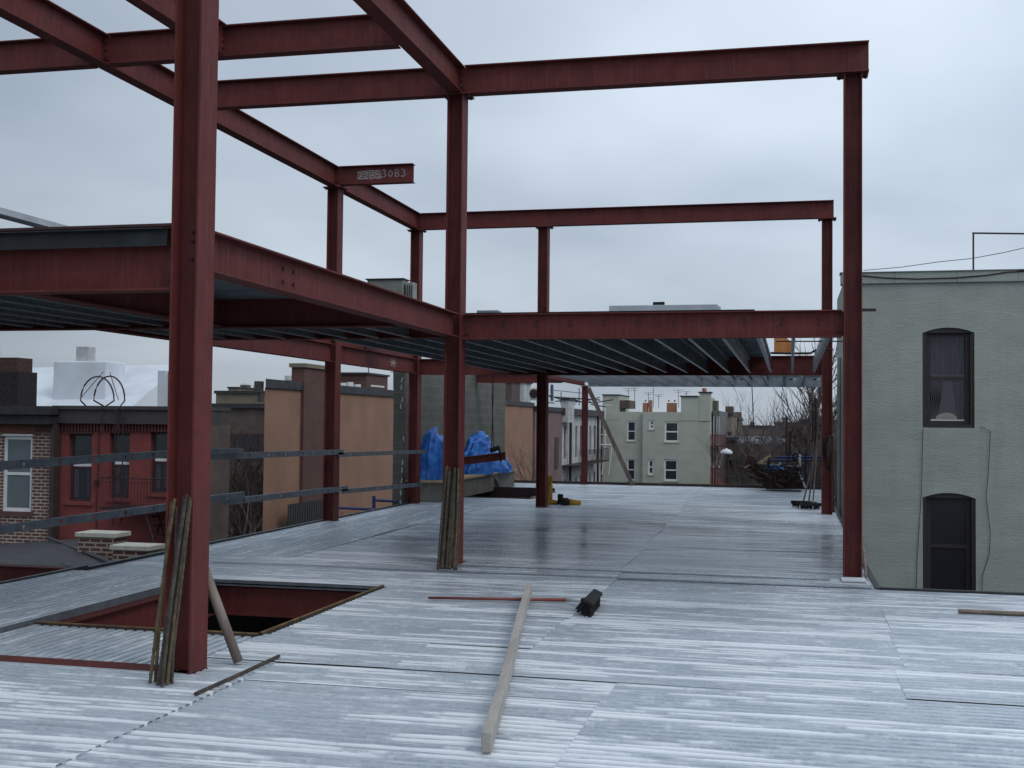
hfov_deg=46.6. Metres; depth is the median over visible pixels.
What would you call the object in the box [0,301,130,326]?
floor joist
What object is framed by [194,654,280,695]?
rebar rod
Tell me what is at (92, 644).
deck floor
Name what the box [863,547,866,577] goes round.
wood offcut
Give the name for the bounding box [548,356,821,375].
steel beam
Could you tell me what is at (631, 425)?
window
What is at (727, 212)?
steel beam
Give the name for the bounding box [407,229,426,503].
steel column
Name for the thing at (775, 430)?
bare tree
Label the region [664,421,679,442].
window
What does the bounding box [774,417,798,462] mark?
row house
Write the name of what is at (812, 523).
deck floor
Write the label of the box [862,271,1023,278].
roof cable
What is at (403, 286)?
air unit
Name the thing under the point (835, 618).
deck floor
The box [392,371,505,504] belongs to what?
block wall
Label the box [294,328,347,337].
floor joist
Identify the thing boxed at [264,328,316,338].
floor joist
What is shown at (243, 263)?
steel beam
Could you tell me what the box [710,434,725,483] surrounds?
fire escape
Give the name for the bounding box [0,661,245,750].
deck floor
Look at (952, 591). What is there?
deck edge
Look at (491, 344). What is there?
floor joist
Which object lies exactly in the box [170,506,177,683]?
rebar rod
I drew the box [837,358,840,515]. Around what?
downpipe
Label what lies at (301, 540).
deck floor
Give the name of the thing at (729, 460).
window
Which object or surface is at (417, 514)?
deck floor
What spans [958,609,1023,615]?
wooden plank
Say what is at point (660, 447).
sage house
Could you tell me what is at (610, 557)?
deck floor
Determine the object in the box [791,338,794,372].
floor joist
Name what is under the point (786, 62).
steel beam
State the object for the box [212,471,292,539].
bare tree
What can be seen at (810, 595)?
deck floor
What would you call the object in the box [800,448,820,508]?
push broom
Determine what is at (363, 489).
guard rail
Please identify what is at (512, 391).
roof bulkhead
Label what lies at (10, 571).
steel beam
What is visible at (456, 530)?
rebar rod
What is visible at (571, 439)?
white row house
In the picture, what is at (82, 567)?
deck edge
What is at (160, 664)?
rebar rod
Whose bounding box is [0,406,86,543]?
brick house
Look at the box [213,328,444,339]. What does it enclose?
steel beam
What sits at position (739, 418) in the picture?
row house
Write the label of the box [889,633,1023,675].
deck floor
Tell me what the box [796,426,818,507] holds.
push broom
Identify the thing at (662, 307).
metal stud
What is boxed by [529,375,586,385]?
steel beam
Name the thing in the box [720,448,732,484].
street lamp
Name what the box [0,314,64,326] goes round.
floor joist
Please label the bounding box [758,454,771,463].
wood board
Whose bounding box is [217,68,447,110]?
steel beam
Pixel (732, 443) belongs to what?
row house
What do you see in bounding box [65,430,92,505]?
window
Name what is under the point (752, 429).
row house
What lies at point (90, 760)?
deck floor
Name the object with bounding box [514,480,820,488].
deck edge
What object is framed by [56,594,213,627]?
steel beam
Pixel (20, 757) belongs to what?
deck floor
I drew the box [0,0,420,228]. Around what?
steel beam
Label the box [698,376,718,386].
floor joist
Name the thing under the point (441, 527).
rebar rod
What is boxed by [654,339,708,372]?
floor joist
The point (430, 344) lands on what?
floor joist
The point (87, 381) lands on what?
roof ladder
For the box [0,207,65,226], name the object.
metal stud
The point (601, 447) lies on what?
row house
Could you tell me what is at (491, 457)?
hoisted beam
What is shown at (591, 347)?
floor joist
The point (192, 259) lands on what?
steel column
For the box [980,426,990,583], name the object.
wall cable
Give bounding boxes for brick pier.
[75,530,130,560]
[110,542,164,560]
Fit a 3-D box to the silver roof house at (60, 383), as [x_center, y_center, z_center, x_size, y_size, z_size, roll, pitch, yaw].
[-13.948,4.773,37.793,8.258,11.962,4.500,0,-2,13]
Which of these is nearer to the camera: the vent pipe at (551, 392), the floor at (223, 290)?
the floor at (223, 290)
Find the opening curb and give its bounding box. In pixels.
[36,585,383,637]
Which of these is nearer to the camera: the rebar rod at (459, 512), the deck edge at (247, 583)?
the deck edge at (247, 583)
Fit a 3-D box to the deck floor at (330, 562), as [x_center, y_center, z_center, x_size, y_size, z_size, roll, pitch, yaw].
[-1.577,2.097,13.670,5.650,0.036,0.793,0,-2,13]
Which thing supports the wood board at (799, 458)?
in the debris skip
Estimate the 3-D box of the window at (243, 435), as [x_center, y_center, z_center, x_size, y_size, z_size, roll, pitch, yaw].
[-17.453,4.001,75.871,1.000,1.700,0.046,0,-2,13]
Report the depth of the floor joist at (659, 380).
29.07 m
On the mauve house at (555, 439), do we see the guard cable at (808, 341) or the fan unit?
the fan unit
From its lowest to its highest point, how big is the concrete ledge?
0.450 m
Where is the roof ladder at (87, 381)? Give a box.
[80,372,125,524]
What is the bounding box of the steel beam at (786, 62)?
[458,40,868,96]
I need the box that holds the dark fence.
[288,499,322,525]
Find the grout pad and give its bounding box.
[841,577,865,582]
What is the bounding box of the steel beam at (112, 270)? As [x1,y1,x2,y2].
[0,226,170,294]
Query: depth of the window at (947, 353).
22.84 m
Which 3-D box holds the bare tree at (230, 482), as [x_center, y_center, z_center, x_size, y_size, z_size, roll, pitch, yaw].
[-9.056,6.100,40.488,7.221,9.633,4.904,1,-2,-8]
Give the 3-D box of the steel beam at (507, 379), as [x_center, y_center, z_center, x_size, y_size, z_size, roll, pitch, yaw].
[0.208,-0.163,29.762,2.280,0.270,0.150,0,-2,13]
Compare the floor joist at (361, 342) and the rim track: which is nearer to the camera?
the floor joist at (361, 342)
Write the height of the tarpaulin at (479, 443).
1.019 m
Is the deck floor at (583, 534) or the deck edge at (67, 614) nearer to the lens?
the deck edge at (67, 614)
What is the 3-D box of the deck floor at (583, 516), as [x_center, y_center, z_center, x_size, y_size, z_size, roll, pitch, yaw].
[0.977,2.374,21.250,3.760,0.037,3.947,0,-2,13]
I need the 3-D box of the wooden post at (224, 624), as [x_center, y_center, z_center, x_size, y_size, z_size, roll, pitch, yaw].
[-1.965,1.563,8.028,0.303,0.648,0.064,1,-2,1]
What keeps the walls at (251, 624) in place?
on the ground
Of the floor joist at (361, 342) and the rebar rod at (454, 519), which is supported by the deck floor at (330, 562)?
the rebar rod at (454, 519)
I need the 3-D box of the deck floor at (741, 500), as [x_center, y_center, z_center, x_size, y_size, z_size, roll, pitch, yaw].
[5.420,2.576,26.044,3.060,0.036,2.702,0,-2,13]
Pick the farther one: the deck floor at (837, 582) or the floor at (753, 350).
the floor at (753, 350)
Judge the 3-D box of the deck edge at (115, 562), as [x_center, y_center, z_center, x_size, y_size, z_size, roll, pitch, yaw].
[-2.338,2.474,22.890,0.055,0.250,20.356,0,-2,13]
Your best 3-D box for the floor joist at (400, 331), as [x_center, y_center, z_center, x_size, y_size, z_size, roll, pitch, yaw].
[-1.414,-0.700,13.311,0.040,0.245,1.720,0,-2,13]
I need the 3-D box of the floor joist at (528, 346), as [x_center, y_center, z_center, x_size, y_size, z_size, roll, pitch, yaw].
[0.782,-0.499,18.642,0.040,0.245,9.290,0,-2,13]
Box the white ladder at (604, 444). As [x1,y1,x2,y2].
[600,405,612,474]
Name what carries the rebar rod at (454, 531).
on the deck floor at (330, 562)
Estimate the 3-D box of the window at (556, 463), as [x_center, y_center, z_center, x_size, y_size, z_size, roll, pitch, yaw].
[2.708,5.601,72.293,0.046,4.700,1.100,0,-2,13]
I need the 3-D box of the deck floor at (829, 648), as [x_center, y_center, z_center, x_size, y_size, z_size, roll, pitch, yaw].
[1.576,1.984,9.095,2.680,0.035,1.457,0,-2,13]
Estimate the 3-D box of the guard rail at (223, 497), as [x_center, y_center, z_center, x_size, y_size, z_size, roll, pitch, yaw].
[-3.793,1.498,15.689,0.039,0.090,1.100,0,-2,13]
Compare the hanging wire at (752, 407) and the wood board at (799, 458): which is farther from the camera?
the hanging wire at (752, 407)
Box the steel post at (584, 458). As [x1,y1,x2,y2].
[581,386,588,484]
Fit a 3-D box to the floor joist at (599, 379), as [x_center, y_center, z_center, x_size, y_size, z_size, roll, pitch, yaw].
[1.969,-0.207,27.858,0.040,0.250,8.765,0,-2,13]
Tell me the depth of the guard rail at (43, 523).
12.52 m
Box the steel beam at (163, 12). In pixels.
[126,0,225,55]
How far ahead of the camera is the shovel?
28.82 m
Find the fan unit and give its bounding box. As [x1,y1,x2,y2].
[529,387,536,399]
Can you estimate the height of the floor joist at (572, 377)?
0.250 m
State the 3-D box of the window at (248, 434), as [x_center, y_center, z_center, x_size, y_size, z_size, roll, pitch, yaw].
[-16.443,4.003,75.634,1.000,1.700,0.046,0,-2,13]
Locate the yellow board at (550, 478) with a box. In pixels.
[548,475,552,505]
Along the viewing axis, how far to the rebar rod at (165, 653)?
7.48 m
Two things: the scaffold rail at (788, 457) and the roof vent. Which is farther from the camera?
the roof vent
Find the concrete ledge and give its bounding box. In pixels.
[405,469,516,501]
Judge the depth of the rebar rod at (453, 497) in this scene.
13.62 m
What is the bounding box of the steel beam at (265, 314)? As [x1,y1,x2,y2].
[0,299,395,330]
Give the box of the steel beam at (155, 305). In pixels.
[25,293,222,326]
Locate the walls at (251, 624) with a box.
[208,532,389,635]
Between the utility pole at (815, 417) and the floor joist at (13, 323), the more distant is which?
the utility pole at (815, 417)
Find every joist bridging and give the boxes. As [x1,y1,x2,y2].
[411,339,671,351]
[469,352,690,362]
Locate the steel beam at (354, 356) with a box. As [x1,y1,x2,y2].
[341,345,416,373]
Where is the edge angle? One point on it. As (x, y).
(95, 236)
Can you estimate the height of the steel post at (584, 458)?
2.675 m
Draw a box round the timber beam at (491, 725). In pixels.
[481,583,531,752]
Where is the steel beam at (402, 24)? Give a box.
[353,0,465,92]
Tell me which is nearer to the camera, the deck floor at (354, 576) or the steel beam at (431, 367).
the deck floor at (354, 576)
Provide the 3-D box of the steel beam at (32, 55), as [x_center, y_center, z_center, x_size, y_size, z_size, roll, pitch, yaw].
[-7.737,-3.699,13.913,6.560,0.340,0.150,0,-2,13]
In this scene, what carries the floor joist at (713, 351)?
attached to the steel beam at (781, 365)
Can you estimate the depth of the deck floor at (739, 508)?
23.43 m
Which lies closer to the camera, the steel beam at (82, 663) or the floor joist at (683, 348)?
the steel beam at (82, 663)
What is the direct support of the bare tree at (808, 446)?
on the ground
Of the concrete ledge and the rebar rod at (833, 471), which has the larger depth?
the concrete ledge
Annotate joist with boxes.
[0,295,163,325]
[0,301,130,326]
[0,308,97,326]
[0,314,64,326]
[0,319,32,327]
[11,295,169,321]
[132,330,168,335]
[166,330,225,338]
[213,329,255,338]
[229,329,285,338]
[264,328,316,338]
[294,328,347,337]
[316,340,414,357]
[330,328,378,337]
[335,339,509,372]
[362,339,528,372]
[367,325,410,337]
[393,339,547,372]
[424,339,567,372]
[466,340,587,372]
[492,340,606,372]
[524,340,626,372]
[554,375,604,385]
[557,339,647,372]
[573,375,620,385]
[587,339,667,372]
[594,375,636,385]
[617,376,653,386]
[621,339,687,372]
[637,376,669,386]
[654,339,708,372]
[658,376,686,386]
[678,376,702,386]
[688,339,729,372]
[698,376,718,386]
[719,376,735,386]
[722,338,750,372]
[740,376,751,386]
[756,338,771,372]
[761,376,768,386]
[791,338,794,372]
[801,376,805,386]
[813,338,830,372]
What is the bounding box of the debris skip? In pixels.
[737,454,807,488]
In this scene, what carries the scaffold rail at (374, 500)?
on the lower floor
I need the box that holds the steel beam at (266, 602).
[216,582,368,617]
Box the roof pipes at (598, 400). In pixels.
[549,395,613,406]
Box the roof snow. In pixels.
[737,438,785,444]
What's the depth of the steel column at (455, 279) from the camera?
14.11 m
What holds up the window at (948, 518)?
in the green building at (943, 368)
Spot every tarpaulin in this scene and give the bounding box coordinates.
[420,426,442,479]
[464,431,493,474]
[494,451,512,472]
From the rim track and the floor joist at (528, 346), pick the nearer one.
the floor joist at (528, 346)
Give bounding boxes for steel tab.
[862,308,875,311]
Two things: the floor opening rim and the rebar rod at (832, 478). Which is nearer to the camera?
the rebar rod at (832, 478)
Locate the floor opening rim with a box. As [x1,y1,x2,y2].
[464,487,554,498]
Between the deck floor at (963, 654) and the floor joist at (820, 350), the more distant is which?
the floor joist at (820, 350)
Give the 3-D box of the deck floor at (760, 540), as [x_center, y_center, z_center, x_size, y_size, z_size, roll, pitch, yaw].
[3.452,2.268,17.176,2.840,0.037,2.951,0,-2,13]
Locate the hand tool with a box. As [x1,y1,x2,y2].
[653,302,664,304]
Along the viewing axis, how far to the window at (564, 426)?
76.11 m
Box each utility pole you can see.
[786,416,786,462]
[788,431,790,458]
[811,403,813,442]
[814,398,816,470]
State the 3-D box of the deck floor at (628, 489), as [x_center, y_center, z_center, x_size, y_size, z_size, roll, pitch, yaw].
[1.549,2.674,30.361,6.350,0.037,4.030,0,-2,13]
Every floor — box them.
[0,570,161,605]
[0,600,85,626]
[0,624,253,670]
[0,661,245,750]
[0,742,90,767]
[55,753,298,767]
[85,560,616,593]
[86,679,599,767]
[140,554,622,578]
[191,667,259,676]
[202,658,275,670]
[207,634,429,668]
[209,521,415,557]
[214,279,292,299]
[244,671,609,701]
[268,607,565,647]
[295,537,647,569]
[327,504,488,524]
[339,586,587,617]
[375,521,663,545]
[388,643,911,699]
[410,497,687,510]
[438,506,681,527]
[466,309,758,344]
[513,483,702,494]
[527,619,904,668]
[534,492,694,502]
[554,700,1023,767]
[566,595,892,633]
[602,579,1023,610]
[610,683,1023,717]
[617,570,876,589]
[621,547,869,579]
[644,529,842,552]
[661,511,842,533]
[678,503,836,514]
[686,496,820,505]
[691,345,762,356]
[693,487,820,498]
[880,607,1023,639]
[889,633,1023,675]
[894,668,1023,706]
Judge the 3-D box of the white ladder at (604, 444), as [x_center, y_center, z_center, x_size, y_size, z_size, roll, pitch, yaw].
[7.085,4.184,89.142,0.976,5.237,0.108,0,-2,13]
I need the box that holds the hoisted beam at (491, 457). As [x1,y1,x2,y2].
[464,375,505,464]
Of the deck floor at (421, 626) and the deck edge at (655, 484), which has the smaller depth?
the deck floor at (421, 626)
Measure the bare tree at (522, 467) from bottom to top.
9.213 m
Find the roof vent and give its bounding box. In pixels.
[285,376,291,380]
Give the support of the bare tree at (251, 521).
on the ground
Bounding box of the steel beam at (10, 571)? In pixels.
[0,563,72,580]
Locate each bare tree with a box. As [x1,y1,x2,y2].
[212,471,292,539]
[228,419,263,537]
[228,436,263,535]
[228,460,321,536]
[511,444,535,479]
[694,387,797,484]
[732,338,836,508]
[732,396,803,484]
[742,430,785,484]
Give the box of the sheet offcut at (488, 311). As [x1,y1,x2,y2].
[477,310,500,312]
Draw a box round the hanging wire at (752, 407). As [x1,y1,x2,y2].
[752,388,753,426]
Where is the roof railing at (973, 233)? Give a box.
[972,232,1023,269]
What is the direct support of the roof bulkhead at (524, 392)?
on the mauve house at (555, 439)
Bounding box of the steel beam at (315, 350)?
[96,330,334,361]
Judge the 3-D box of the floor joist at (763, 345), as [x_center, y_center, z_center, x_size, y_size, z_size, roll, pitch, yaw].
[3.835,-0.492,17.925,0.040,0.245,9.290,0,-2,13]
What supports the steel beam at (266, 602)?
attached to the opening curb
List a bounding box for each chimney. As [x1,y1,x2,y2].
[0,357,36,405]
[643,400,647,411]
[649,397,652,411]
[667,400,676,411]
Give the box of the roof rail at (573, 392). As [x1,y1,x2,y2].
[553,388,579,404]
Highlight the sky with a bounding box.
[0,0,1023,424]
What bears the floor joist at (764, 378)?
attached to the rim track
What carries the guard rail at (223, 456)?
attached to the steel column at (332, 386)
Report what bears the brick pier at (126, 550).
on the ground
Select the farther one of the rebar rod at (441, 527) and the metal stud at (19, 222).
the rebar rod at (441, 527)
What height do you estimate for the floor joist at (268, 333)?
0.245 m
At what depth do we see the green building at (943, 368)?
22.76 m
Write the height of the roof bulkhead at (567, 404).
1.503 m
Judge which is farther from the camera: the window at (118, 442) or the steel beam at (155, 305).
the window at (118, 442)
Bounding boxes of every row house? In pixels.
[52,405,230,542]
[212,403,264,536]
[214,385,264,403]
[562,408,603,481]
[600,422,602,481]
[725,406,737,435]
[725,436,779,484]
[735,412,742,435]
[742,422,773,435]
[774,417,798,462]
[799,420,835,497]
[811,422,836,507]
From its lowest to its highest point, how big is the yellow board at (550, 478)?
0.633 m
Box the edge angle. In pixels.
[0,223,170,249]
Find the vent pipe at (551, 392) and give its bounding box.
[551,384,552,400]
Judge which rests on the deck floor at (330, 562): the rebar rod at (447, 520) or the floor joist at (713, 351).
the rebar rod at (447, 520)
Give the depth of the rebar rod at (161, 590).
7.55 m
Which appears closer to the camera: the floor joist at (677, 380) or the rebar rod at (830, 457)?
the rebar rod at (830, 457)
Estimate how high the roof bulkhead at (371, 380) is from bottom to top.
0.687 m
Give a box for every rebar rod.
[148,498,176,682]
[153,502,172,682]
[156,497,184,685]
[160,494,188,686]
[160,500,187,683]
[164,497,191,682]
[165,575,177,684]
[169,500,191,681]
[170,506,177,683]
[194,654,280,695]
[436,471,445,569]
[439,466,447,566]
[440,467,450,568]
[442,473,451,568]
[444,472,452,567]
[445,470,453,568]
[447,467,455,567]
[448,481,455,568]
[451,471,456,567]
[452,472,456,567]
[453,468,458,569]
[455,468,461,569]
[823,436,825,457]
[825,437,826,465]
[828,435,829,456]
[829,438,830,472]
[830,435,833,512]
[832,435,834,512]
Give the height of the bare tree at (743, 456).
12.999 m
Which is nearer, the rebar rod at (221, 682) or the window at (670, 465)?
the rebar rod at (221, 682)
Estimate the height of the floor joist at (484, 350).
0.245 m
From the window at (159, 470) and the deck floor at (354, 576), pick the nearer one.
the deck floor at (354, 576)
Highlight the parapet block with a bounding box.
[227,387,252,390]
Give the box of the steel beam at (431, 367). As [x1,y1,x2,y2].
[420,359,536,374]
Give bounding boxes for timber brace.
[587,387,633,484]
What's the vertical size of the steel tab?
0.030 m
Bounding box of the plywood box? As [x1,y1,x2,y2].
[774,338,790,351]
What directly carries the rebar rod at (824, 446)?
on the deck floor at (739, 508)
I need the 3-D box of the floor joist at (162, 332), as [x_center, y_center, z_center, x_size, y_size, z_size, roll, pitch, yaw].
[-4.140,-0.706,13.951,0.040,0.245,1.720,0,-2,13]
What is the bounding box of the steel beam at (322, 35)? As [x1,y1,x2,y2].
[102,14,400,67]
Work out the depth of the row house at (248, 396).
119.43 m
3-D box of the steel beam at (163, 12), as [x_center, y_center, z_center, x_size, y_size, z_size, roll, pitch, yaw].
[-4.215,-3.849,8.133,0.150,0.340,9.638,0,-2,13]
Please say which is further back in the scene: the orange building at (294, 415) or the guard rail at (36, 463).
the orange building at (294, 415)
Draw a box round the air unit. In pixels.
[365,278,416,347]
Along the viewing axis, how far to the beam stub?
19.69 m
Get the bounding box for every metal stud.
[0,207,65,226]
[0,217,36,226]
[609,304,717,310]
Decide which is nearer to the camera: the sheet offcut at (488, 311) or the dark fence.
the sheet offcut at (488, 311)
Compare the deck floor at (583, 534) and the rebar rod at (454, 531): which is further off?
the deck floor at (583, 534)
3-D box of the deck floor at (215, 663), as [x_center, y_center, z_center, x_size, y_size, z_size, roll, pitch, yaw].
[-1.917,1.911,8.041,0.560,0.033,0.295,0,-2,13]
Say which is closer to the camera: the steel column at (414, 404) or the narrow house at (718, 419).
the steel column at (414, 404)
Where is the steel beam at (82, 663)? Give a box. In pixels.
[0,655,158,670]
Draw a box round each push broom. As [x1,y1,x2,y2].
[428,589,602,616]
[791,457,813,506]
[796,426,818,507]
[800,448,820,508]
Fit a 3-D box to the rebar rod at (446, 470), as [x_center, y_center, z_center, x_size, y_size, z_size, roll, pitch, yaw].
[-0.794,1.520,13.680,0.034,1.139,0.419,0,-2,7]
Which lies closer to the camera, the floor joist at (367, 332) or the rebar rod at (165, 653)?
the rebar rod at (165, 653)
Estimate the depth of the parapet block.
119.74 m
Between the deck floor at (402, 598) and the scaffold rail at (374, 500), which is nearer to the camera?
the deck floor at (402, 598)
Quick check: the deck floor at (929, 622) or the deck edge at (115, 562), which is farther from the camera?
the deck edge at (115, 562)
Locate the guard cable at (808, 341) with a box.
[776,341,842,341]
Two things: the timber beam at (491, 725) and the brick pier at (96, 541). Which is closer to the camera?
the timber beam at (491, 725)
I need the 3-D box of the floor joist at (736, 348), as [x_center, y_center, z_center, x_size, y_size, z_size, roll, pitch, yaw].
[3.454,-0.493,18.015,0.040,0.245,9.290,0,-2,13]
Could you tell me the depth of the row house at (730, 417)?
120.07 m
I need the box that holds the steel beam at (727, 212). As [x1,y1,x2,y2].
[417,200,833,229]
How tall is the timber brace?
2.665 m
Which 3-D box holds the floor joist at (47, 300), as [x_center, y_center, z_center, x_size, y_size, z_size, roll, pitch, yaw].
[-3.855,-0.813,10.612,0.040,0.245,4.254,0,-2,13]
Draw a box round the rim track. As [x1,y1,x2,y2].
[588,376,820,386]
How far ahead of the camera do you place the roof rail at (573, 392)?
78.13 m
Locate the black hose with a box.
[770,348,832,354]
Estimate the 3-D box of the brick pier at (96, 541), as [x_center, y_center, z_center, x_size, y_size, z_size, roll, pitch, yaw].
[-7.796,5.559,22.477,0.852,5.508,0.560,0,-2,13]
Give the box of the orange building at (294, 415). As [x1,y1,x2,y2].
[254,363,534,530]
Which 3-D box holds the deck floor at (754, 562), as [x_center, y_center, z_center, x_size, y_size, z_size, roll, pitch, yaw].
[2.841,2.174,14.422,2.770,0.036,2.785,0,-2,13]
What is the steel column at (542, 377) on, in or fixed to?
on the deck floor at (631, 505)
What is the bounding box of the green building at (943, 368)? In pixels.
[837,269,1023,591]
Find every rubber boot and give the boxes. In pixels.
[549,485,559,504]
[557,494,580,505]
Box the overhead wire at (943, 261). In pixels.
[863,248,1022,270]
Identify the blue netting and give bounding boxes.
[764,464,790,469]
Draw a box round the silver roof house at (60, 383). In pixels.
[32,347,168,405]
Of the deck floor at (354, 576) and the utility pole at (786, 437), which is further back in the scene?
the utility pole at (786, 437)
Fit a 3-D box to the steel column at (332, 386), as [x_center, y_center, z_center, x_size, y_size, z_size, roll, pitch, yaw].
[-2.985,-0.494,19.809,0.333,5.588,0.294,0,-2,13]
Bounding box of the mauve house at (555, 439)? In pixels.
[532,406,563,480]
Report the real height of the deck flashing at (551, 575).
0.004 m
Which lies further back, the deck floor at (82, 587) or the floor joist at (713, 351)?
the floor joist at (713, 351)
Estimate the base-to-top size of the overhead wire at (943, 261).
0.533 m
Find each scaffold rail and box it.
[339,496,397,509]
[770,453,820,484]
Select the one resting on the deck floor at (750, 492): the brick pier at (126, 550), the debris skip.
the debris skip
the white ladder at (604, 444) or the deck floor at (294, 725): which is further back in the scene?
the white ladder at (604, 444)
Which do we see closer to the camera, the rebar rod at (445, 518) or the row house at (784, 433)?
the rebar rod at (445, 518)
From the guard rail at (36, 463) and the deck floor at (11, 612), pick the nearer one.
the deck floor at (11, 612)
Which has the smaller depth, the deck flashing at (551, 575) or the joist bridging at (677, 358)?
the deck flashing at (551, 575)
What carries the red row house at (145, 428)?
on the ground
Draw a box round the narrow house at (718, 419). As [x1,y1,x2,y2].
[712,401,727,483]
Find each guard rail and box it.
[0,450,166,469]
[0,503,210,533]
[210,492,244,502]
[211,448,243,453]
[211,449,343,459]
[222,486,347,505]
[338,450,426,456]
[340,482,425,493]
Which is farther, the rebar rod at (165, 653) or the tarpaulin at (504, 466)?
the tarpaulin at (504, 466)
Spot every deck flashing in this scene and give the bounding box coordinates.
[213,561,871,588]
[436,564,829,579]
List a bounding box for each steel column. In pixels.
[163,0,218,674]
[322,186,347,521]
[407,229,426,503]
[441,91,474,563]
[534,225,553,507]
[818,217,836,514]
[837,69,868,577]
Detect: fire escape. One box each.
[99,476,165,543]
[562,448,608,466]
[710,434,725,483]
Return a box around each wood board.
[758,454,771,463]
[797,454,800,466]
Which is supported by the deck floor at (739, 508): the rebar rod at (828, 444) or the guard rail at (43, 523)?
the rebar rod at (828, 444)
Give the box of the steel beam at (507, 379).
[475,375,561,382]
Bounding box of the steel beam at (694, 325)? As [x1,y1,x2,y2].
[463,310,842,339]
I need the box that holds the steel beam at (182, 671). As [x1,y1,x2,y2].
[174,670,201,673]
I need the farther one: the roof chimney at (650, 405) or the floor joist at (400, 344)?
the roof chimney at (650, 405)
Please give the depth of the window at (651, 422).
89.99 m
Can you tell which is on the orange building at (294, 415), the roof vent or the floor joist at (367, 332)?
the roof vent
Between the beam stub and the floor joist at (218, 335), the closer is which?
the floor joist at (218, 335)
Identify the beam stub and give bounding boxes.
[335,163,414,185]
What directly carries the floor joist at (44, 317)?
attached to the steel beam at (112, 270)
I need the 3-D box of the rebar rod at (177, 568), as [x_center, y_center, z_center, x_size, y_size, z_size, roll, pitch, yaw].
[-2.145,1.310,7.542,0.024,1.124,0.340,0,-2,12]
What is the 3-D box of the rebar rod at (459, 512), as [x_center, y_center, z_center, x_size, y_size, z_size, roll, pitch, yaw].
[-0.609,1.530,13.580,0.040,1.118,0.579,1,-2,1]
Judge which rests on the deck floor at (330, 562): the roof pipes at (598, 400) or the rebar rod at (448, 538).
the rebar rod at (448, 538)
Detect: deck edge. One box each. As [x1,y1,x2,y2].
[0,565,87,583]
[0,587,159,633]
[88,495,474,569]
[214,579,384,591]
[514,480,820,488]
[835,507,879,589]
[880,587,1023,595]
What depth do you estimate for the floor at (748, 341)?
14.07 m
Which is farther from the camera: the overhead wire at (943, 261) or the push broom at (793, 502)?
the push broom at (793, 502)
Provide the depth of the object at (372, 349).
21.64 m
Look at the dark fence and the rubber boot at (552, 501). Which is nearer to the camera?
the rubber boot at (552, 501)
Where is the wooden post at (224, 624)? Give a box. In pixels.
[208,568,242,663]
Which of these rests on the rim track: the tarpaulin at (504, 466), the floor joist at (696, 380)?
the floor joist at (696, 380)
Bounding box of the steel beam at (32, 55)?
[0,38,97,74]
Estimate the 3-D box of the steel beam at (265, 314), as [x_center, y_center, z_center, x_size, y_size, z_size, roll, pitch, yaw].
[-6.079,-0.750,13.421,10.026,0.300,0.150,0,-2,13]
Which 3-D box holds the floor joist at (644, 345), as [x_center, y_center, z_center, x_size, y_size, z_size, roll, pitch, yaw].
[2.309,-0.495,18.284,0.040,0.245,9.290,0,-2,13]
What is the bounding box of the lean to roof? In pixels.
[0,536,110,566]
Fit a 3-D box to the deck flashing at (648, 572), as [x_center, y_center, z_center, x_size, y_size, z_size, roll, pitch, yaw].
[1.270,2.094,13.246,4.394,0.006,0.100,0,-2,13]
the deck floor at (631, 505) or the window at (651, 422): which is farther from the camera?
the window at (651, 422)
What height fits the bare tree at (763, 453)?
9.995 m
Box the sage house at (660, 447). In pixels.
[602,388,714,483]
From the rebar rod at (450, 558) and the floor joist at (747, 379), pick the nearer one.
the rebar rod at (450, 558)
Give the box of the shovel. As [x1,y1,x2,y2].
[494,477,499,486]
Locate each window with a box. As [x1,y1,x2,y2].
[0,424,35,515]
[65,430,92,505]
[106,430,130,501]
[146,428,166,496]
[232,433,245,459]
[247,433,260,459]
[554,437,558,468]
[564,426,564,458]
[626,421,635,441]
[626,459,635,481]
[647,459,654,475]
[648,420,654,430]
[663,459,678,481]
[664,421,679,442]
[729,460,740,480]
[922,328,973,427]
[923,493,974,590]
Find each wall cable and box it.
[94,431,98,529]
[916,437,922,587]
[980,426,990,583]
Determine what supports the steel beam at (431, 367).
attached to the steel column at (414, 404)
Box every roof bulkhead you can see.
[341,372,389,389]
[505,383,519,400]
[520,383,532,401]
[559,398,575,422]
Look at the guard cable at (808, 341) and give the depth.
15.55 m
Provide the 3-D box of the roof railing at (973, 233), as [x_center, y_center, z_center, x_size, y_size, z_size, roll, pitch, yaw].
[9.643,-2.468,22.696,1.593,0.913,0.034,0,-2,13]
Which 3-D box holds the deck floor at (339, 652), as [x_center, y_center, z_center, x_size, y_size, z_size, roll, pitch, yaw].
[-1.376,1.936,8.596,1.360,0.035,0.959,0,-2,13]
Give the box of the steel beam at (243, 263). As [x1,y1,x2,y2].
[214,231,459,337]
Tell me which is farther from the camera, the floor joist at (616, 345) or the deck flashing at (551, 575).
the floor joist at (616, 345)

